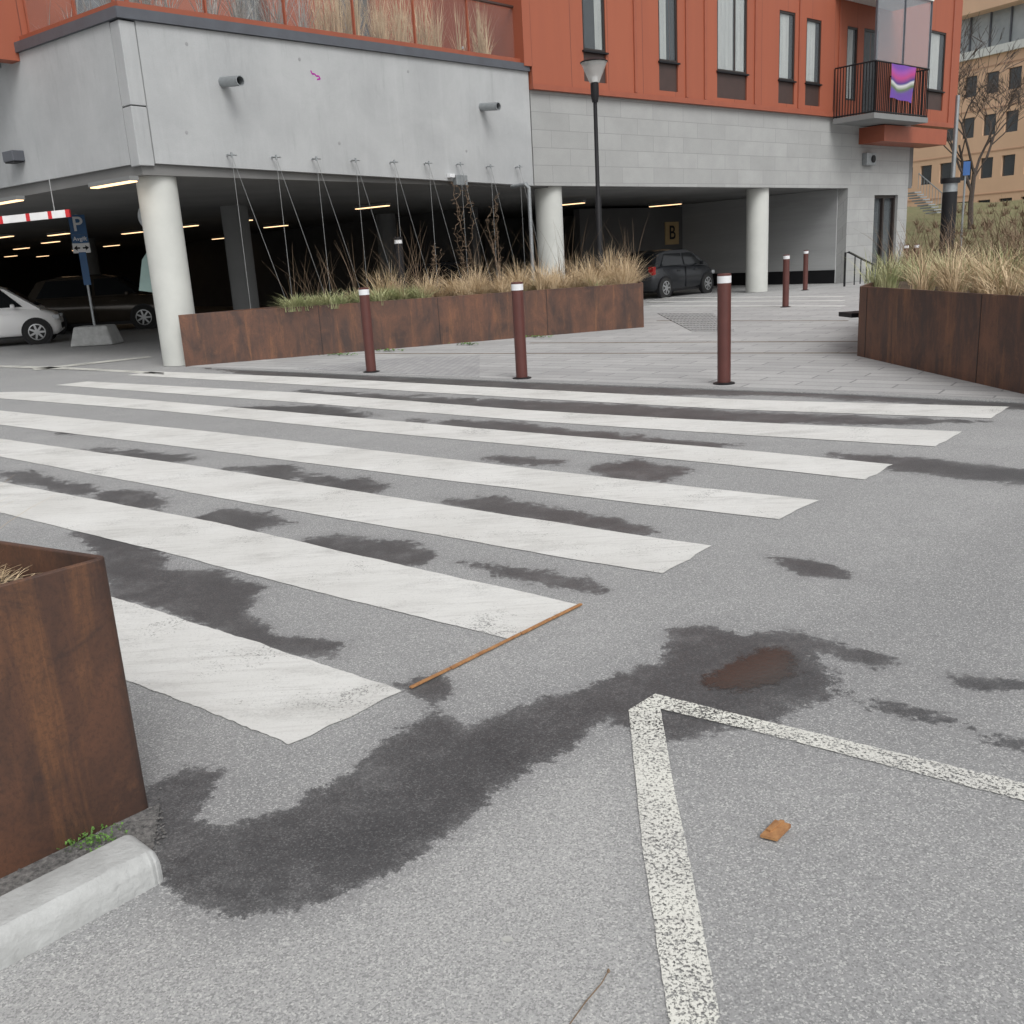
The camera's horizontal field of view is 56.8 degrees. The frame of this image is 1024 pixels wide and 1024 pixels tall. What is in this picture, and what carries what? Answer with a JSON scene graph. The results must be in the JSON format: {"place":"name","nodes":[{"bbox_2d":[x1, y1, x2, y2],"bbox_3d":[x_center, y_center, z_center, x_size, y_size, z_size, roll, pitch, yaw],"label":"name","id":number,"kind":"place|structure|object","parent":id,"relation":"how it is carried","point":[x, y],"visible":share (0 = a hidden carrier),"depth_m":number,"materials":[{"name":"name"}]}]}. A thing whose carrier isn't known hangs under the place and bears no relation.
{"place":"outdoors","nodes":[
{"label":"outdoors","id":0,"kind":"place"},
{"bbox_2d":[0,475,42,583],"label":"ornamental grass","id":1,"kind":"structure","parent":0,"point":[1,577],"depth_m":2.75,"materials":[{"name":"plant"}]},
{"bbox_2d":[0,281,859,376],"bbox_3d":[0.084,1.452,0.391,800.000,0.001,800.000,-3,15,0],"label":"ground","id":2,"kind":"structure","parent":0,"point":[58,350],"depth_m":21.70,"materials":[{"name":"concrete"}]},
{"bbox_2d":[0,287,64,344],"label":"parked car","id":3,"kind":"object","parent":2,"relation":"on","point":[29,320],"visible":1,"depth_m":24.57,"materials":[{"name":"white metal"}]},
{"bbox_2d":[0,365,163,373],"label":"parking line","id":4,"kind":"object","parent":2,"relation":"on","point":[111,370],"visible":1,"depth_m":16.86,"materials":[{"name":"paint"}]},
{"bbox_2d":[33,356,150,369],"bbox_3d":[-7.953,-2.841,18.021,2.218,0.001,0.440,-15,19,-38],"label":"parking line","id":5,"kind":"object","parent":2,"relation":"on","point":[90,362],"visible":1,"depth_m":17.98,"materials":[{"name":"paint"}]},
{"bbox_2d":[28,274,156,334],"bbox_3d":[-12.748,-6.536,29.631,4.427,1.760,2.100,-5,15,-8],"label":"parked car","id":6,"kind":"object","parent":2,"relation":"on","point":[116,300],"visible":0.56,"depth_m":28.82,"materials":[{"name":"brown metal"}]},
{"bbox_2d":[68,214,123,346],"bbox_3d":[-10.229,-5.573,22.783,1.020,3.057,0.765,-3,15,0],"label":"parking sign","id":7,"kind":"object","parent":2,"relation":"on","point":[94,334],"visible":1,"depth_m":22.78,"materials":[{"name":"concrete"}]},
{"bbox_2d":[138,208,151,291],"bbox_3d":[-6.743,-4.396,18.007,0.738,2.880,0.100,-3,15,0],"label":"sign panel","id":8,"kind":"object","parent":2,"relation":"on","point":[145,283],"visible":0.17,"depth_m":17.95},
{"bbox_2d":[390,260,500,291],"bbox_3d":[-1.933,-7.197,30.139,3.927,1.560,1.980,-5,15,-8],"label":"parked car","id":9,"kind":"object","parent":2,"relation":"on","point":[452,265],"visible":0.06,"depth_m":29.31,"materials":[{"name":"black metal"}]},
{"bbox_2d":[0,0,914,365],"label":"parking garage","id":10,"kind":"structure","parent":2,"relation":"on","point":[116,88],"depth_m":17.77,"materials":[{"name":"concrete"}]},
{"bbox_2d":[0,195,24,204],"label":"ceiling light","id":11,"kind":"object","parent":10,"relation":"attached to","point":[11,199],"visible":1,"depth_m":17.38,"materials":[{"name":"white"}]},
{"bbox_2d":[2,150,24,163],"bbox_3d":[-9.117,-6.491,17.315,0.380,0.200,0.220,8,19,37],"label":"wall light","id":12,"kind":"object","parent":10,"relation":"attached to","point":[13,156],"visible":1,"depth_m":17.22,"materials":[{"name":"black metal"}]},
{"bbox_2d":[0,179,70,223],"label":"barrier arm","id":13,"kind":"object","parent":10,"relation":"attached to","point":[54,214],"visible":1,"depth_m":16.00},
{"bbox_2d":[23,0,128,32],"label":"glass balustrade","id":14,"kind":"object","parent":10,"relation":"on","point":[27,16],"visible":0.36,"depth_m":16.55,"materials":[{"name":"glass"}]},
{"bbox_2d":[88,176,138,188],"bbox_3d":[-6.521,-5.386,15.470,1.250,0.090,0.160,8,19,37],"label":"ceiling light","id":15,"kind":"object","parent":10,"relation":"attached to","point":[113,182],"visible":1,"depth_m":15.36,"materials":[{"name":"white"}]},
{"bbox_2d":[39,0,324,27],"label":"terrace stalks","id":16,"kind":"object","parent":10,"relation":"on","point":[237,14],"visible":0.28,"depth_m":17.26,"materials":[{"name":"plant"}]},
{"bbox_2d":[0,0,433,67],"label":"terrace house","id":17,"kind":"structure","parent":10,"relation":"on","point":[13,25],"depth_m":18.11,"materials":[{"name":"orange"}]},
{"bbox_2d":[218,75,244,87],"bbox_3d":[-4.750,-7.289,16.022,0.500,0.220,0.170,9,19,39],"label":"drain spout","id":18,"kind":"object","parent":10,"relation":"attached to","point":[232,81],"visible":1,"depth_m":15.96,"materials":[{"name":"grey metal"}]},
{"bbox_2d":[226,152,285,307],"bbox_3d":[-4.545,-4.982,16.959,0.160,2.708,0.952,11,21,43],"label":"trellis wire","id":19,"kind":"object","parent":10,"relation":"attached to","point":[231,154],"visible":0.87,"depth_m":16.62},
{"bbox_2d":[271,155,322,293],"bbox_3d":[-3.950,-5.203,17.652,0.160,2.710,0.952,11,21,43],"label":"trellis wire","id":20,"kind":"object","parent":10,"relation":"attached to","point":[275,157],"visible":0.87,"depth_m":17.32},
{"bbox_2d":[111,0,512,50],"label":"glass balustrade","id":21,"kind":"object","parent":10,"relation":"on","point":[412,14],"visible":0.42,"depth_m":19.61,"materials":[{"name":"glass"}]},
{"bbox_2d":[311,156,359,294],"bbox_3d":[-3.365,-5.424,18.330,0.160,2.717,0.952,11,21,43],"label":"trellis wire","id":22,"kind":"object","parent":10,"relation":"attached to","point":[316,158],"visible":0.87,"depth_m":17.96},
{"bbox_2d":[354,202,390,208],"bbox_3d":[-3.780,-8.267,25.577,1.250,0.090,0.160,8,19,37],"label":"ceiling light","id":23,"kind":"object","parent":10,"relation":"attached to","point":[385,204],"visible":0.96,"depth_m":25.46,"materials":[{"name":"white"}]},
{"bbox_2d":[351,158,393,286],"bbox_3d":[-2.750,-5.655,19.045,0.160,2.723,0.952,11,21,43],"label":"trellis wire","id":24,"kind":"object","parent":10,"relation":"attached to","point":[355,160],"visible":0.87,"depth_m":18.70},
{"bbox_2d":[293,0,497,53],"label":"terrace grass","id":25,"kind":"structure","parent":10,"relation":"on","point":[382,31],"depth_m":19.77,"materials":[{"name":"plant"}]},
{"bbox_2d":[447,174,467,185],"bbox_3d":[-1.195,-7.275,20.723,0.120,0.230,0.540,9,19,39],"label":"junction box","id":26,"kind":"object","parent":10,"relation":"attached to","point":[457,180],"visible":0.99,"depth_m":20.68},
{"bbox_2d":[456,162,492,286],"bbox_3d":[-0.832,-6.383,21.272,0.160,2.755,0.952,11,21,43],"label":"trellis wire","id":27,"kind":"object","parent":10,"relation":"attached to","point":[460,164],"visible":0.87,"depth_m":20.97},
{"bbox_2d":[451,181,476,280],"bbox_3d":[-1.035,-6.098,20.999,0.238,2.377,0.797,10,20,40],"label":"climbing plant","id":28,"kind":"object","parent":27,"relation":"attached to","point":[466,267],"visible":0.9,"depth_m":20.95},
{"bbox_2d":[479,102,500,110],"bbox_3d":[-0.491,-8.972,20.953,0.500,0.220,0.170,9,19,39],"label":"drain spout","id":29,"kind":"object","parent":10,"relation":"attached to","point":[492,106],"visible":1,"depth_m":20.89,"materials":[{"name":"grey metal"}]},
{"bbox_2d":[486,164,517,273],"bbox_3d":[-0.191,-6.614,22.018,0.160,2.743,0.952,11,21,43],"label":"trellis wire","id":30,"kind":"object","parent":10,"relation":"attached to","point":[490,166],"visible":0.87,"depth_m":21.65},
{"bbox_2d":[485,195,503,282],"bbox_3d":[-0.402,-6.210,21.775,0.246,2.118,0.552,9,19,38],"label":"climbing plant","id":31,"kind":"object","parent":30,"relation":"attached to","point":[496,238],"visible":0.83,"depth_m":21.78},
{"bbox_2d":[510,182,534,279],"bbox_3d":[0.267,-6.363,22.166,0.162,2.527,0.700,-11,17,-27],"label":"downpipe","id":32,"kind":"object","parent":10,"relation":"attached to","point":[524,184],"visible":0.88,"depth_m":21.82,"materials":[{"name":"metal"}]},
{"bbox_2d":[76,0,962,305],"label":"apartment building","id":33,"kind":"structure","parent":2,"relation":"on","point":[762,96],"depth_m":29.57,"materials":[{"name":"stone"}]},
{"bbox_2d":[582,0,604,51],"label":"window","id":34,"kind":"structure","parent":33,"relation":"in","point":[599,24],"depth_m":23.32,"materials":[{"name":"grey glass"}]},
{"bbox_2d":[658,0,676,61],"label":"window","id":35,"kind":"structure","parent":33,"relation":"in","point":[661,3],"depth_m":24.95,"materials":[{"name":"grey glass"}]},
{"bbox_2d":[665,222,678,244],"bbox_3d":[6.203,-10.812,36.708,0.800,0.840,0.042,-16,19,-39],"label":"bay sign","id":36,"kind":"object","parent":33,"relation":"attached to","point":[671,232],"visible":1,"depth_m":36.69,"materials":[{"name":"yellow metal"}]},
{"bbox_2d":[717,0,746,73],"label":"window","id":37,"kind":"structure","parent":33,"relation":"in","point":[731,14],"depth_m":26.65,"materials":[{"name":"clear glass"}]},
{"bbox_2d":[779,10,794,80],"bbox_3d":[8.123,-13.904,28.306,0.827,1.888,0.200,-16,19,-39],"label":"window","id":38,"kind":"structure","parent":33,"relation":"in","point":[787,19],"depth_m":28.34,"materials":[{"name":"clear glass"}]},
{"bbox_2d":[805,18,820,83],"bbox_3d":[9.198,-14.177,29.203,0.820,1.819,0.200,-16,19,-39],"label":"window","id":39,"kind":"structure","parent":33,"relation":"in","point":[813,38],"depth_m":29.24,"materials":[{"name":"grey glass"}]},
{"bbox_2d":[846,26,857,100],"bbox_3d":[10.886,-14.477,30.640,0.643,2.190,0.200,-16,19,-39],"label":"window","id":40,"kind":"structure","parent":33,"relation":"in","point":[852,32],"depth_m":30.63,"materials":[{"name":"grey glass"}]},
{"bbox_2d":[862,152,876,165],"bbox_3d":[12.138,-11.970,32.113,0.600,0.400,0.235,-16,19,-39],"label":"wall fixture","id":41,"kind":"object","parent":33,"relation":"attached to","point":[868,159],"depth_m":31.99,"materials":[{"name":"black metal"}]},
{"bbox_2d":[861,28,877,113],"bbox_3d":[11.764,-14.572,31.400,0.910,2.574,0.200,-16,19,-39],"label":"balcony door","id":42,"kind":"structure","parent":33,"relation":"in","point":[869,31],"depth_m":31.57,"materials":[{"name":"glass"}]},
{"bbox_2d":[874,195,894,277],"bbox_3d":[13.178,-9.830,33.907,1.638,2.871,0.160,-16,19,-39],"label":"door","id":43,"kind":"structure","parent":33,"relation":"in","point":[881,198],"depth_m":33.99,"materials":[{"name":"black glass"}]},
{"bbox_2d":[890,63,915,102],"bbox_3d":[12.373,-13.553,29.955,1.572,1.059,0.078,-16,19,-39],"label":"flag","id":44,"kind":"object","parent":33,"relation":"attached to","point":[902,80],"visible":1,"depth_m":29.93,"materials":[{"name":"fabric"}]},
{"bbox_2d":[927,30,945,90],"bbox_3d":[15.177,-16.201,34.081,1.235,1.967,0.200,-16,19,-39],"label":"window","id":45,"kind":"structure","parent":33,"relation":"in","point":[938,39],"depth_m":34.18,"materials":[{"name":"grey glass"}]},
{"bbox_2d":[616,249,714,297],"bbox_3d":[5.011,-7.736,30.725,1.880,1.520,3.627,11,20,42],"label":"parked car","id":46,"kind":"object","parent":2,"relation":"on","point":[677,269],"visible":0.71,"depth_m":29.73,"materials":[{"name":"black metal"}]},
{"bbox_2d":[907,0,1023,206],"bbox_3d":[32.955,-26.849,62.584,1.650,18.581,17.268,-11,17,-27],"label":"office building","id":47,"kind":"structure","parent":2,"relation":"on","point":[1000,172],"depth_m":63.50,"materials":[{"name":"beige"}]},
{"bbox_2d":[921,165,931,184],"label":"window","id":48,"kind":"structure","parent":47,"relation":"in","point":[926,170],"depth_m":68.40,"materials":[{"name":"grey"}]},
{"bbox_2d":[940,163,950,182],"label":"window","id":49,"kind":"structure","parent":47,"relation":"in","point":[945,167],"depth_m":67.02,"materials":[{"name":"grey"}]},
{"bbox_2d":[963,117,974,138],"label":"window","id":50,"kind":"structure","parent":47,"relation":"in","point":[967,122],"depth_m":64.91,"materials":[{"name":"grey"}]},
{"bbox_2d":[981,157,992,178],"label":"window","id":51,"kind":"structure","parent":47,"relation":"in","point":[986,169],"depth_m":64.30,"materials":[{"name":"grey"}]},
{"bbox_2d":[984,114,995,135],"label":"window","id":52,"kind":"structure","parent":47,"relation":"in","point":[986,129],"depth_m":63.67,"materials":[{"name":"grey"}]},
{"bbox_2d":[986,71,998,93],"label":"window","id":53,"kind":"structure","parent":47,"relation":"in","point":[990,76],"depth_m":62.89,"materials":[{"name":"grey"}]},
{"bbox_2d":[1002,154,1014,175],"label":"window","id":54,"kind":"structure","parent":47,"relation":"in","point":[1008,160],"depth_m":62.96,"materials":[{"name":"grey"}]},
{"bbox_2d":[1006,110,1018,131],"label":"window","id":55,"kind":"structure","parent":47,"relation":"in","point":[1014,126],"depth_m":62.27,"materials":[{"name":"grey"}]},
{"bbox_2d":[1009,66,1021,88],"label":"window","id":56,"kind":"structure","parent":47,"relation":"in","point":[1019,68],"depth_m":61.55,"materials":[{"name":"grey"}]},
{"bbox_2d":[960,161,970,248],"bbox_3d":[17.389,-11.630,36.475,0.260,3.536,0.125,-3,15,0],"label":"blue sign","id":57,"kind":"object","parent":2,"relation":"on","point":[966,167],"visible":0.78,"depth_m":36.20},
{"bbox_2d":[328,237,657,301],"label":"ornamental grass","id":58,"kind":"structure","parent":0,"point":[626,274],"depth_m":18.40,"materials":[{"name":"plant"}]},
{"bbox_2d":[0,366,1023,1023],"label":"road","id":59,"kind":"structure","parent":0,"point":[408,854],"depth_m":2.96,"materials":[{"name":"asphalt"}]},
{"bbox_2d":[0,541,147,878],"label":"planter","id":60,"kind":"object","parent":59,"relation":"on","point":[70,765],"visible":1,"depth_m":2.55,"materials":[{"name":"metal"}]},
{"bbox_2d":[0,802,159,895],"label":"gravel strip","id":61,"kind":"object","parent":59,"relation":"on","point":[143,817],"visible":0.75,"depth_m":2.59,"materials":[{"name":"gravel"}]},
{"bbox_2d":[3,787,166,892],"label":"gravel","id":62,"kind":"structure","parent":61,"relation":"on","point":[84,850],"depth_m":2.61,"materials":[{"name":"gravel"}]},
{"bbox_2d":[57,822,127,851],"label":"weeds","id":63,"kind":"object","parent":61,"relation":"on","point":[91,837],"visible":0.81,"depth_m":2.60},
{"bbox_2d":[0,835,162,970],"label":"wheel stop","id":64,"kind":"object","parent":59,"relation":"on","point":[39,913],"visible":1,"depth_m":2.30,"materials":[{"name":"concrete"}]},
{"bbox_2d":[111,597,400,743],"bbox_3d":[-1.516,0.564,3.995,2.460,0.001,0.518,8,19,37],"label":"crosswalk stripe","id":65,"kind":"object","parent":59,"relation":"on","point":[170,661],"visible":0.74,"depth_m":3.63,"materials":[{"name":"paint"}]},
{"bbox_2d":[0,482,576,637],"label":"crosswalk stripe","id":66,"kind":"object","parent":59,"relation":"on","point":[448,599],"visible":1,"depth_m":4.99,"materials":[{"name":"paint"}]},
{"bbox_2d":[0,439,711,572],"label":"crosswalk stripe","id":67,"kind":"object","parent":59,"relation":"on","point":[491,528],"visible":1,"depth_m":5.97,"materials":[{"name":"paint"}]},
{"bbox_2d":[0,410,817,518],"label":"crosswalk stripe","id":68,"kind":"object","parent":59,"relation":"on","point":[717,500],"visible":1,"depth_m":7.11,"materials":[{"name":"paint"}]},
{"bbox_2d":[0,392,892,478],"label":"crosswalk stripe","id":69,"kind":"object","parent":59,"relation":"on","point":[816,465],"visible":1,"depth_m":8.11,"materials":[{"name":"paint"}]},
{"bbox_2d":[409,603,581,688],"bbox_3d":[-0.032,0.522,3.808,0.018,0.007,1.016,10,20,41],"label":"wooden strip","id":70,"kind":"object","parent":59,"relation":"on","point":[491,647],"visible":1,"depth_m":3.75,"materials":[{"name":"orange wood"}]},
{"bbox_2d":[60,381,961,445],"bbox_3d":[-1.802,-1.259,10.825,12.718,0.001,0.730,8,19,36],"label":"crosswalk stripe","id":71,"kind":"object","parent":59,"relation":"on","point":[903,436],"visible":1,"depth_m":8.81,"materials":[{"name":"paint"}]},
{"bbox_2d":[131,371,1007,417],"bbox_3d":[-1.044,-1.535,11.684,12.805,0.001,0.814,8,19,36],"label":"crosswalk stripe","id":72,"kind":"object","parent":59,"relation":"on","point":[899,409],"visible":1,"depth_m":9.83,"materials":[{"name":"paint"}]},
{"bbox_2d":[212,367,1023,402],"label":"kerb","id":73,"kind":"structure","parent":59,"relation":"on","point":[923,396],"depth_m":10.54,"materials":[{"name":"concrete"}]},
{"bbox_2d":[629,707,720,1023],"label":"parking line","id":74,"kind":"object","parent":59,"relation":"on","point":[694,915],"visible":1,"depth_m":2.32,"materials":[{"name":"paint"}]},
{"bbox_2d":[701,646,803,691],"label":"puddle","id":75,"kind":"object","parent":59,"relation":"on","point":[765,666],"visible":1,"depth_m":3.43,"materials":[{"name":"brown liquid"}]},
{"bbox_2d":[760,819,790,840],"bbox_3d":[0.691,0.833,2.481,0.044,0.014,0.087,10,20,41],"label":"wood chip","id":76,"kind":"object","parent":59,"relation":"on","point":[775,830],"visible":1,"depth_m":2.48,"materials":[{"name":"wood"}]},
{"bbox_2d":[631,694,1023,799],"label":"parking line","id":77,"kind":"object","parent":59,"relation":"on","point":[809,735],"visible":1,"depth_m":2.88,"materials":[{"name":"paint"}]},
{"bbox_2d":[188,281,1023,398],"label":"plaza paving","id":78,"kind":"structure","parent":0,"point":[766,364],"depth_m":14.18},
{"bbox_2d":[358,287,379,372],"bbox_3d":[-2.068,-2.599,13.555,0.240,1.196,0.240,-3,15,0],"label":"bollard","id":79,"kind":"object","parent":78,"relation":"on","point":[367,328],"visible":1,"depth_m":13.50,"materials":[{"name":"brown metal"}]},
{"bbox_2d":[299,356,479,376],"bbox_3d":[-1.223,-2.252,14.380,3.756,0.010,2.132,9,19,38],"label":"cobble patch","id":80,"kind":"object","parent":78,"relation":"on","point":[458,365],"visible":1,"depth_m":14.22,"materials":[{"name":"stone"}]},
{"bbox_2d":[393,237,405,294],"bbox_3d":[-2.142,-4.331,18.479,0.170,1.994,0.170,-3,15,0],"label":"light bollard","id":81,"kind":"object","parent":78,"relation":"on","point":[399,255],"visible":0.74,"depth_m":18.27,"materials":[{"name":"black metal"}]},
{"bbox_2d":[178,281,643,366],"bbox_3d":[-0.662,-3.781,18.284,4.083,0.870,10.174,11,20,42],"label":"planter","id":82,"kind":"object","parent":78,"relation":"on","point":[242,335],"visible":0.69,"depth_m":17.27,"materials":[{"name":"metal"}]},
{"bbox_2d":[271,277,610,311],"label":"ornamental grass","id":83,"kind":"structure","parent":82,"relation":"in","point":[382,295],"depth_m":16.99,"materials":[{"name":"plant"}]},
{"bbox_2d":[275,217,644,304],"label":"dry stalks","id":84,"kind":"object","parent":82,"relation":"on","point":[416,277],"visible":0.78,"depth_m":17.68,"materials":[{"name":"plant"}]},
{"bbox_2d":[580,57,607,280],"bbox_3d":[1.806,-6.644,19.887,0.570,5.281,0.570,-3,15,0],"label":"street lamp","id":85,"kind":"object","parent":82,"relation":"in","point":[594,85],"visible":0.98,"depth_m":19.64,"materials":[{"name":"black metal"}]},
{"bbox_2d":[319,335,552,355],"bbox_3d":[-1.284,-3.004,17.073,4.306,0.050,0.814,-9,16,-19],"label":"moss","id":86,"kind":"object","parent":78,"relation":"on","point":[467,343],"visible":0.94,"depth_m":16.86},
{"bbox_2d":[511,282,530,378],"bbox_3d":[0.094,-2.270,11.866,0.240,1.196,0.240,-3,15,0],"label":"bollard","id":87,"kind":"object","parent":78,"relation":"on","point":[519,328],"visible":1,"depth_m":11.81,"materials":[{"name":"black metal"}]},
{"bbox_2d":[375,352,856,353],"bbox_3d":[1.027,-2.451,14.633,8.262,0.012,0.056,5,17,29],"label":"drain channel","id":88,"kind":"object","parent":78,"relation":"on","point":[588,353],"visible":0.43,"depth_m":14.62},
{"bbox_2d":[657,313,733,330],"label":"tactile paving","id":89,"kind":"structure","parent":78,"relation":"on","point":[698,321],"depth_m":19.66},
{"bbox_2d":[551,341,856,342],"bbox_3d":[2.724,-2.767,15.441,5.581,0.012,0.056,6,17,30],"label":"drain channel","id":90,"kind":"object","parent":78,"relation":"on","point":[685,342],"visible":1,"depth_m":15.42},
{"bbox_2d":[713,273,734,384],"bbox_3d":[2.330,-2.005,10.400,0.240,1.196,0.240,-3,15,0],"label":"bollard","id":91,"kind":"object","parent":78,"relation":"on","point":[723,328],"visible":1,"depth_m":10.35,"materials":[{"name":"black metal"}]},
{"bbox_2d":[647,296,842,298],"bbox_3d":[6.529,-6.214,27.420,0.240,0.012,6.653,-16,19,-39],"label":"paving strip","id":92,"kind":"object","parent":78,"relation":"on","point":[746,297],"visible":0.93,"depth_m":27.09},
{"bbox_2d":[651,300,844,301],"bbox_3d":[6.085,-5.681,25.537,0.240,0.012,6.149,-16,20,-40],"label":"paving strip","id":93,"kind":"object","parent":78,"relation":"on","point":[745,301],"visible":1,"depth_m":25.23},
{"bbox_2d":[781,254,790,307],"bbox_3d":[6.391,-5.386,22.080,0.240,1.196,0.240,-3,15,0],"label":"bollard","id":94,"kind":"object","parent":78,"relation":"on","point":[785,294],"visible":1,"depth_m":22.02,"materials":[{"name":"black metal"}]},
{"bbox_2d":[731,320,848,320],"bbox_3d":[4.682,-3.826,18.949,4.165,0.012,0.056,10,20,40],"label":"drain channel","id":95,"kind":"object","parent":78,"relation":"on","point":[789,320],"visible":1,"depth_m":18.36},
{"bbox_2d":[802,250,808,290],"bbox_3d":[9.012,-7.418,29.059,0.240,1.196,0.240,-3,15,0],"label":"bollard","id":96,"kind":"object","parent":78,"relation":"on","point":[805,269],"visible":1,"depth_m":29.00,"materials":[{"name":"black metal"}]},
{"bbox_2d":[839,311,858,317],"bbox_3d":[5.263,-2.601,13.347,1.200,0.485,0.400,-5,15,-6],"label":"bench","id":97,"kind":"object","parent":78,"relation":"on","point":[852,314],"visible":0.18,"depth_m":13.16,"materials":[{"name":"black metal"}]},
{"bbox_2d":[843,251,879,286],"bbox_3d":[11.760,-8.139,31.471,0.128,1.134,4.123,8,19,36],"label":"handrail","id":98,"kind":"object","parent":78,"relation":"on","point":[855,255],"visible":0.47,"depth_m":30.48,"materials":[{"name":"black metal"}]},
{"bbox_2d":[857,276,1023,393],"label":"planter","id":99,"kind":"object","parent":78,"relation":"on","point":[973,337],"visible":0.67,"depth_m":10.08,"materials":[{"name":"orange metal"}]},
{"bbox_2d":[852,194,1023,281],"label":"dry stalks","id":100,"kind":"object","parent":99,"relation":"on","point":[1004,237],"visible":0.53,"depth_m":13.39,"materials":[{"name":"plant"}]},
{"bbox_2d":[939,177,960,257],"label":"light column","id":101,"kind":"structure","parent":78,"relation":"on","point":[949,194],"depth_m":22.91,"materials":[{"name":"black metal"}]},
{"bbox_2d":[951,95,959,177],"bbox_3d":[15.982,-11.812,34.357,0.180,6.145,0.180,-3,15,0],"label":"flag pole","id":102,"kind":"object","parent":78,"relation":"on","point":[955,139],"visible":0.34,"depth_m":33.88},
{"bbox_2d":[839,236,1023,295],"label":"ornamental grass","id":103,"kind":"structure","parent":0,"point":[953,283],"depth_m":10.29,"materials":[{"name":"plant"}]},
{"bbox_2d":[905,199,1023,262],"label":"hillside","id":104,"kind":"structure","parent":0,"point":[913,213],"depth_m":51.29,"materials":[{"name":"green plant"}]},
{"bbox_2d":[908,173,941,213],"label":"outdoor stair","id":105,"kind":"object","parent":104,"relation":"on","point":[925,197],"visible":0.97,"depth_m":44.65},
{"bbox_2d":[907,199,1023,257],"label":"slope shrubs","id":106,"kind":"object","parent":104,"relation":"on","point":[981,223],"visible":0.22,"depth_m":48.50,"materials":[{"name":"plant"}]},
{"bbox_2d":[943,15,1023,229],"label":"bare tree","id":107,"kind":"object","parent":104,"relation":"on","point":[990,140],"visible":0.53,"depth_m":46.65,"materials":[{"name":"brown plant"}]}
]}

